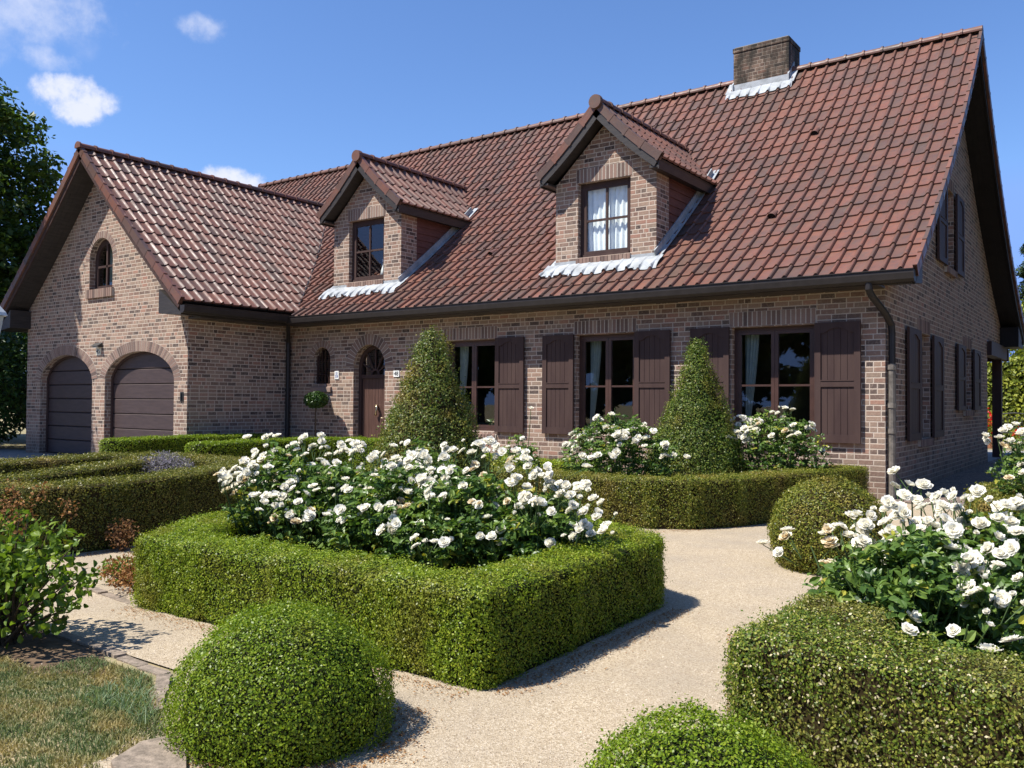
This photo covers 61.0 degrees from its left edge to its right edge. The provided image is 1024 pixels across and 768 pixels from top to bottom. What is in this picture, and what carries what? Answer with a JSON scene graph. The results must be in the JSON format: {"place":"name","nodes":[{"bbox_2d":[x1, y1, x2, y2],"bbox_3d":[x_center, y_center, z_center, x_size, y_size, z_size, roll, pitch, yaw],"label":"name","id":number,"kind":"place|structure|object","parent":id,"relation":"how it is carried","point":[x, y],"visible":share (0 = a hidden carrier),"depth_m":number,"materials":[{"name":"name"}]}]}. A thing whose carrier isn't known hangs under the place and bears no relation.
{"place":"outdoors","nodes":[
{"label":"outdoors","id":0,"kind":"place"},
{"bbox_2d":[0,448,70,461],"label":"driveway","id":1,"kind":"structure","parent":0,"point":[10,453],"depth_m":21.14,"materials":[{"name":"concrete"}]},
{"bbox_2d":[0,331,27,443],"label":"evergreen shrub","id":2,"kind":"object","parent":1,"relation":"on","point":[12,373],"visible":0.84,"depth_m":23.16,"materials":[{"name":"green plant"}]},
{"bbox_2d":[0,653,170,767],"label":"lawn ground","id":3,"kind":"structure","parent":0,"point":[113,660],"depth_m":3.64,"materials":[{"name":"green plant"}]},
{"bbox_2d":[73,670,165,723],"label":"long grass","id":4,"kind":"structure","parent":3,"relation":"on","point":[129,698],"depth_m":3.85,"materials":[{"name":"green plant"}]},
{"bbox_2d":[3,471,966,767],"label":"gravel path","id":5,"kind":"structure","parent":0,"point":[617,683],"depth_m":4.43,"materials":[{"name":"beige gravel"}]},
{"bbox_2d":[96,552,138,594],"bbox_3d":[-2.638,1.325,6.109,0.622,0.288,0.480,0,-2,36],"label":"dried weeds","id":6,"kind":"object","parent":5,"relation":"on","point":[128,573],"visible":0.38,"depth_m":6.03,"materials":[{"name":"brown plant"}]},
{"bbox_2d":[104,518,140,550],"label":"dried bush","id":7,"kind":"object","parent":5,"relation":"on","point":[121,544],"visible":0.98,"depth_m":7.75,"materials":[{"name":"orange plant"}]},
{"bbox_2d":[98,432,271,456],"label":"box hedge","id":8,"kind":"object","parent":5,"relation":"on","point":[167,443],"visible":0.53,"depth_m":16.66,"materials":[{"name":"green plant"}]},
{"bbox_2d":[157,594,401,767],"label":"box ball","id":9,"kind":"object","parent":5,"relation":"on","point":[294,690],"visible":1,"depth_m":3.29,"materials":[{"name":"green plant"}]},
{"bbox_2d":[184,435,385,471],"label":"box hedge","id":10,"kind":"object","parent":5,"relation":"on","point":[241,447],"visible":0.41,"depth_m":16.28,"materials":[{"name":"green plant"}]},
{"bbox_2d":[303,390,328,436],"bbox_3d":[-4.269,0.931,18.886,0.576,1.586,0.554,0,-2,36],"label":"bay tree","id":11,"kind":"object","parent":5,"relation":"on","point":[316,399],"visible":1,"depth_m":18.75,"materials":[{"name":"green plant"}]},
{"bbox_2d":[69,523,769,767],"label":"leaf litter","id":12,"kind":"object","parent":5,"relation":"on","point":[398,708],"visible":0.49,"depth_m":4.14,"materials":[{"name":"brown plant"}]},
{"bbox_2d":[479,451,594,471],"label":"box hedge","id":13,"kind":"object","parent":5,"relation":"on","point":[556,464],"visible":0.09,"depth_m":12.60,"materials":[{"name":"green plant"}]},
{"bbox_2d":[574,692,822,767],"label":"box ball","id":14,"kind":"object","parent":5,"relation":"on","point":[719,745],"visible":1,"depth_m":2.51,"materials":[{"name":"green plant"}]},
{"bbox_2d":[764,473,892,576],"bbox_3d":[2.628,1.139,7.204,1.029,0.834,1.050,0,-2,36],"label":"box ball","id":15,"kind":"object","parent":5,"relation":"on","point":[807,511],"visible":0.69,"depth_m":6.94,"materials":[{"name":"green plant"}]},
{"label":"planting bed","id":16,"kind":"structure","parent":5,"relation":"on","visible":0},
{"bbox_2d":[0,306,6,331],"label":"garden lantern","id":17,"kind":"object","parent":16,"relation":"on","point":[3,313],"visible":1,"depth_m":9.03,"materials":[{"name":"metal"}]},
{"bbox_2d":[0,454,174,484],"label":"box hedge","id":18,"kind":"object","parent":16,"relation":"on","point":[122,466],"visible":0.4,"depth_m":9.70,"materials":[{"name":"green plant"}]},
{"bbox_2d":[0,450,264,558],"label":"box hedge","id":19,"kind":"object","parent":16,"relation":"on","point":[146,501],"visible":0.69,"depth_m":8.17,"materials":[{"name":"green plant"}]},
{"bbox_2d":[138,449,194,473],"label":"lavender bush","id":20,"kind":"object","parent":16,"relation":"on","point":[152,464],"visible":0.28,"depth_m":10.88,"materials":[{"name":"purple plant"}]},
{"label":"planting bed","id":21,"kind":"structure","parent":5,"relation":"on","visible":0},
{"bbox_2d":[961,481,1023,544],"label":"box hedge","id":22,"kind":"object","parent":21,"relation":"on","point":[980,504],"visible":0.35,"depth_m":8.74,"materials":[{"name":"green plant"}]},
{"bbox_2d":[981,421,1023,497],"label":"rose bush","id":23,"kind":"object","parent":21,"relation":"on","point":[1016,457],"visible":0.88,"depth_m":8.93,"materials":[{"name":"white plant"}]},
{"label":"planting bed","id":24,"kind":"structure","parent":5,"relation":"on","visible":0},
{"bbox_2d":[715,576,1023,767],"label":"box hedge","id":25,"kind":"object","parent":24,"relation":"on","point":[835,685],"visible":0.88,"depth_m":3.00,"materials":[{"name":"green plant"}]},
{"bbox_2d":[756,466,1023,663],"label":"rose bush","id":26,"kind":"object","parent":24,"relation":"on","point":[947,593],"visible":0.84,"depth_m":3.77,"materials":[{"name":"green plant"}]},
{"bbox_2d":[870,484,1023,659],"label":"rose bush","id":27,"kind":"object","parent":24,"relation":"on","point":[998,528],"visible":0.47,"depth_m":4.19,"materials":[{"name":"white plant"}]},
{"bbox_2d":[0,406,1023,691],"bbox_3d":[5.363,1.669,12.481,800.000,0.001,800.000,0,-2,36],"label":"ground","id":28,"kind":"structure","parent":0,"point":[18,442],"depth_m":26.01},
{"bbox_2d":[0,331,27,429],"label":"evergreen shrub","id":29,"kind":"object","parent":28,"relation":"on","point":[24,334],"visible":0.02,"depth_m":26.51,"materials":[{"name":"green plant"}]},
{"bbox_2d":[0,77,67,402],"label":"maple tree","id":30,"kind":"object","parent":28,"relation":"on","point":[17,235],"visible":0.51,"depth_m":29.06,"materials":[{"name":"green plant"}]},
{"bbox_2d":[0,626,105,674],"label":"shrub bed soil","id":31,"kind":"object","parent":28,"relation":"on","point":[44,650],"visible":0.67,"depth_m":4.64,"materials":[{"name":"brown soil"}]},
{"bbox_2d":[0,478,99,649],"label":"leafy shrub","id":32,"kind":"object","parent":31,"relation":"on","point":[19,571],"visible":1,"depth_m":4.75,"materials":[{"name":"green plant"}]},
{"bbox_2d":[55,632,84,642],"bbox_3d":[-2.499,1.446,4.911,0.218,0.043,0.069,1,-1,35],"label":"kerb stone","id":33,"kind":"object","parent":28,"relation":"on","point":[70,637],"visible":0.59,"depth_m":4.90,"materials":[{"name":"grey stone"}]},
{"bbox_2d":[76,638,105,650],"bbox_3d":[-2.312,1.445,4.777,0.218,0.042,0.069,0,-1,37],"label":"kerb stone","id":34,"kind":"object","parent":28,"relation":"on","point":[90,643],"visible":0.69,"depth_m":4.77,"materials":[{"name":"grey stone"}]},
{"bbox_2d":[88,587,107,593],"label":"kerb stone","id":35,"kind":"object","parent":28,"relation":"on","point":[96,590],"visible":0.59,"depth_m":6.08,"materials":[{"name":"beige stone"}]},
{"bbox_2d":[101,592,121,598],"bbox_3d":[-2.752,1.471,5.969,0.202,0.035,0.069,1,-1,43],"label":"kerb stone","id":36,"kind":"object","parent":28,"relation":"on","point":[110,595],"visible":0.56,"depth_m":5.97,"materials":[{"name":"beige stone"}]},
{"bbox_2d":[98,646,126,658],"bbox_3d":[-2.133,1.442,4.635,0.216,0.043,0.069,-1,-2,41],"label":"kerb stone","id":37,"kind":"object","parent":28,"relation":"on","point":[112,652],"visible":0.69,"depth_m":4.62,"materials":[{"name":"beige stone"}]},
{"bbox_2d":[114,597,133,603],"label":"kerb stone","id":38,"kind":"object","parent":28,"relation":"on","point":[124,600],"visible":0.44,"depth_m":5.83,"materials":[{"name":"beige stone"}]},
{"bbox_2d":[116,655,147,666],"bbox_3d":[-1.961,1.446,4.486,0.216,0.033,0.069,1,-1,38],"label":"kerb stone","id":39,"kind":"object","parent":28,"relation":"on","point":[129,660],"visible":0.66,"depth_m":4.48,"materials":[{"name":"beige stone"}]},
{"bbox_2d":[111,735,185,767],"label":"stepping stone","id":40,"kind":"object","parent":28,"relation":"on","point":[151,753],"visible":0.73,"depth_m":3.24,"materials":[{"name":"beige stone"}]},
{"bbox_2d":[137,664,170,674],"bbox_3d":[-1.789,1.442,4.337,0.216,0.036,0.069,-2,-2,37],"label":"kerb stone","id":41,"kind":"object","parent":28,"relation":"on","point":[147,668],"visible":0.62,"depth_m":4.33,"materials":[{"name":"beige stone"}]},
{"bbox_2d":[148,690,166,711],"bbox_3d":[-1.588,1.432,3.885,0.069,0.041,0.252,1,0,-18],"label":"kerb stone","id":42,"kind":"object","parent":28,"relation":"on","point":[159,695],"visible":0.34,"depth_m":3.91,"materials":[{"name":"beige stone"}]},
{"bbox_2d":[154,673,171,690],"bbox_3d":[-1.665,1.439,4.138,0.069,0.037,0.252,1,0,-18],"label":"kerb stone","id":43,"kind":"object","parent":28,"relation":"on","point":[162,680],"visible":0.5,"depth_m":4.15,"materials":[{"name":"beige stone"}]},
{"bbox_2d":[0,25,1023,498],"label":"brick house","id":44,"kind":"structure","parent":28,"relation":"on","point":[822,245],"depth_m":17.87,"materials":[{"name":"brick"}]},
{"bbox_2d":[45,356,91,454],"bbox_3d":[-10.646,0.371,21.029,2.750,2.704,0.070,0,-2,36],"label":"garage door","id":45,"kind":"structure","parent":44,"relation":"in","point":[69,381],"depth_m":21.09,"materials":[{"name":"brown paint"}]},
{"bbox_2d":[90,343,102,347],"bbox_3d":[-9.546,-0.892,19.961,0.300,0.120,0.130,0,-2,36],"label":"wall lamp","id":46,"kind":"object","parent":44,"relation":"attached to","point":[96,345],"visible":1,"depth_m":19.92,"materials":[{"name":"metal"}]},
{"bbox_2d":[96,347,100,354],"bbox_3d":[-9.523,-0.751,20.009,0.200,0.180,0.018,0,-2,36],"label":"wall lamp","id":47,"kind":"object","parent":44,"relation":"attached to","point":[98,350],"visible":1,"depth_m":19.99,"materials":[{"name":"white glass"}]},
{"bbox_2d":[95,239,112,288],"bbox_3d":[-9.298,-2.774,20.284,1.050,1.220,0.322,0,-2,36],"label":"window","id":48,"kind":"structure","parent":44,"relation":"in","point":[109,255],"depth_m":20.36,"materials":[{"name":"brown paint"}]},
{"bbox_2d":[110,351,173,438],"bbox_3d":[-8.091,0.350,19.186,2.950,2.704,0.070,0,-2,36],"label":"garage door","id":49,"kind":"structure","parent":44,"relation":"in","point":[142,384],"depth_m":19.26,"materials":[{"name":"brown paint"}]},
{"bbox_2d":[316,348,329,383],"bbox_3d":[-4.203,-0.411,19.567,0.620,0.900,0.095,0,-2,36],"label":"window","id":50,"kind":"structure","parent":44,"relation":"in","point":[318,361],"depth_m":19.56,"materials":[{"name":"brown glass"}]},
{"bbox_2d":[334,371,338,378],"bbox_3d":[-3.869,-0.197,19.183,0.130,0.180,0.018,0,-2,36],"label":"house number plate","id":51,"kind":"object","parent":44,"relation":"attached to","point":[336,376],"visible":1,"depth_m":19.18,"materials":[{"name":"white ceramic"}]},
{"bbox_2d":[358,345,384,437],"bbox_3d":[-2.964,0.430,18.745,0.980,2.600,0.143,0,-2,36],"label":"front door","id":52,"kind":"structure","parent":44,"relation":"in","point":[371,406],"depth_m":18.84,"materials":[{"name":"brown wood"}]},
{"bbox_2d":[393,371,399,376],"bbox_3d":[-2.413,-0.214,18.132,0.160,0.130,0.018,0,-2,36],"label":"house number plate","id":53,"kind":"object","parent":44,"relation":"attached to","point":[395,373],"visible":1,"depth_m":18.12,"materials":[{"name":"white ceramic"}]},
{"bbox_2d":[449,339,494,430],"bbox_3d":[-0.677,0.028,17.185,1.280,1.770,0.248,0,-2,36],"label":"window","id":54,"kind":"structure","parent":44,"relation":"in","point":[464,345],"depth_m":17.11,"materials":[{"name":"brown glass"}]},
{"bbox_2d":[579,333,633,434],"bbox_3d":[1.768,0.008,15.421,1.190,1.770,0.248,0,-2,36],"label":"window","id":55,"kind":"structure","parent":44,"relation":"in","point":[596,340],"depth_m":15.62,"materials":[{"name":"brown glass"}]},
{"bbox_2d":[734,325,813,440],"bbox_3d":[4.176,-0.011,13.684,1.310,1.770,0.248,0,-2,36],"label":"window","id":56,"kind":"structure","parent":44,"relation":"in","point":[751,334],"depth_m":13.81,"materials":[{"name":"brown glass"}]},
{"bbox_2d":[922,401,922,436],"bbox_3d":[6.874,0.034,14.858,0.070,1.770,1.050,0,-2,36],"label":"window","id":57,"kind":"structure","parent":44,"relation":"in","point":[922,401],"depth_m":15.25,"materials":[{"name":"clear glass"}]},
{"bbox_2d":[987,357,1023,441],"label":"climber hedge","id":58,"kind":"object","parent":28,"relation":"on","point":[1013,383],"visible":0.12,"depth_m":32.48,"materials":[{"name":"green plant"}]},
{"bbox_2d":[1003,412,1023,432],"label":"iron bench","id":59,"kind":"object","parent":28,"relation":"on","point":[1013,418],"visible":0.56,"depth_m":30.21,"materials":[{"name":"black metal"}]},
{"bbox_2d":[1009,296,1023,360],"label":"broadleaf tree","id":60,"kind":"object","parent":28,"relation":"on","point":[1018,352],"visible":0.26,"depth_m":37.05,"materials":[{"name":"green plant"}]},
{"bbox_2d":[0,0,1023,356],"label":"sky","id":61,"kind":"structure","parent":0,"point":[253,92],"materials":[{"name":"blue"}]},
{"bbox_2d":[894,455,1023,505],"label":"side paving","id":62,"kind":"structure","parent":0,"point":[962,480],"depth_m":15.48,"materials":[{"name":"brick"}]},
{"bbox_2d":[988,407,991,447],"bbox_3d":[15.427,1.403,27.897,1.003,1.315,0.971,0,-2,36],"label":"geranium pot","id":63,"kind":"object","parent":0,"point":[989,429],"visible":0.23,"depth_m":27.84,"materials":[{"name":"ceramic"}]},
{"bbox_2d":[988,450,1023,461],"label":"back terrace","id":64,"kind":"structure","parent":0,"point":[990,458],"depth_m":24.22,"materials":[{"name":"concrete"}]},
{"bbox_2d":[1010,426,1021,443],"bbox_3d":[16.597,1.730,28.447,0.494,0.703,0.598,0,-2,36],"label":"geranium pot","id":65,"kind":"object","parent":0,"point":[1015,436],"visible":0.34,"depth_m":28.38,"materials":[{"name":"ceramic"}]},
{"bbox_2d":[1009,244,1023,356],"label":"conifer tree","id":66,"kind":"object","parent":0,"point":[1020,270],"visible":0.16,"depth_m":44.69,"materials":[{"name":"green plant"}]},
{"label":"planting bed","id":67,"kind":"structure","parent":0,"visible":0},
{"bbox_2d":[213,431,353,548],"bbox_3d":[-1.703,0.925,6.648,0.939,1.116,1.090,0,-1,5],"label":"rose bush","id":68,"kind":"object","parent":67,"relation":"on","point":[272,477],"visible":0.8,"depth_m":6.48,"materials":[{"name":"green plant"}]},
{"bbox_2d":[248,439,397,564],"bbox_3d":[-1.301,0.949,6.357,1.017,1.064,1.333,0,-2,36],"label":"rose bush","id":69,"kind":"object","parent":67,"relation":"on","point":[335,477],"visible":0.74,"depth_m":6.22,"materials":[{"name":"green plant"}]},
{"bbox_2d":[304,440,489,571],"bbox_3d":[-0.764,0.938,6.121,1.165,1.084,1.327,0,-2,36],"label":"rose bush","id":70,"kind":"object","parent":67,"relation":"on","point":[390,486],"visible":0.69,"depth_m":5.89,"materials":[{"name":"green plant"}]},
{"bbox_2d":[127,501,672,691],"bbox_3d":[-0.884,1.210,6.186,3.860,0.548,2.809,0,-2,36],"label":"box hedge","id":71,"kind":"object","parent":67,"relation":"on","point":[493,627],"visible":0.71,"depth_m":4.74,"materials":[{"name":"green plant"}]},
{"bbox_2d":[377,436,462,498],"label":"rose bush","id":72,"kind":"object","parent":67,"relation":"on","point":[419,448],"visible":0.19,"depth_m":7.54,"materials":[{"name":"white plant"}]},
{"bbox_2d":[376,436,545,576],"bbox_3d":[-0.344,0.920,5.831,1.132,1.114,1.370,0,-2,36],"label":"rose bush","id":73,"kind":"object","parent":67,"relation":"on","point":[472,489],"visible":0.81,"depth_m":5.58,"materials":[{"name":"green plant"}]},
{"bbox_2d":[457,448,617,575],"bbox_3d":[0.152,0.956,5.685,1.059,1.043,1.094,0,-1,9],"label":"rose bush","id":74,"kind":"object","parent":67,"relation":"on","point":[566,525],"visible":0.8,"depth_m":5.49,"materials":[{"name":"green plant"}]},
{"label":"planting bed","id":75,"kind":"structure","parent":0,"visible":0},
{"bbox_2d":[365,325,498,502],"bbox_3d":[-0.862,0.484,8.824,1.579,2.184,1.549,0,-2,36],"label":"topiary cone","id":76,"kind":"object","parent":75,"relation":"on","point":[428,406],"visible":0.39,"depth_m":8.56,"materials":[{"name":"green plant"}]},
{"bbox_2d":[491,406,542,468],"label":"rose bush","id":77,"kind":"object","parent":75,"relation":"on","point":[523,446],"visible":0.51,"depth_m":11.17,"materials":[{"name":"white plant"}]},
{"bbox_2d":[557,408,689,478],"bbox_3d":[1.328,0.948,10.873,1.730,1.298,1.280,0,-2,36],"label":"rose bush","id":78,"kind":"object","parent":75,"relation":"on","point":[618,438],"visible":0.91,"depth_m":10.72,"materials":[{"name":"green plant"}]},
{"bbox_2d":[489,463,870,529],"bbox_3d":[2.341,1.293,10.409,5.213,0.617,2.106,1,-1,-10],"label":"box hedge","id":79,"kind":"object","parent":75,"relation":"on","point":[719,500],"visible":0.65,"depth_m":9.53,"materials":[{"name":"green plant"}]},
{"bbox_2d":[642,337,750,479],"bbox_3d":[2.493,0.505,11.692,1.506,2.288,1.530,0,-2,36],"label":"topiary cone","id":80,"kind":"object","parent":75,"relation":"on","point":[697,429],"visible":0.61,"depth_m":11.36,"materials":[{"name":"green plant"}]},
{"bbox_2d":[725,406,833,472],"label":"rose bush","id":81,"kind":"object","parent":75,"relation":"on","point":[744,434],"visible":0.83,"depth_m":11.31,"materials":[{"name":"green plant"}]}
]}

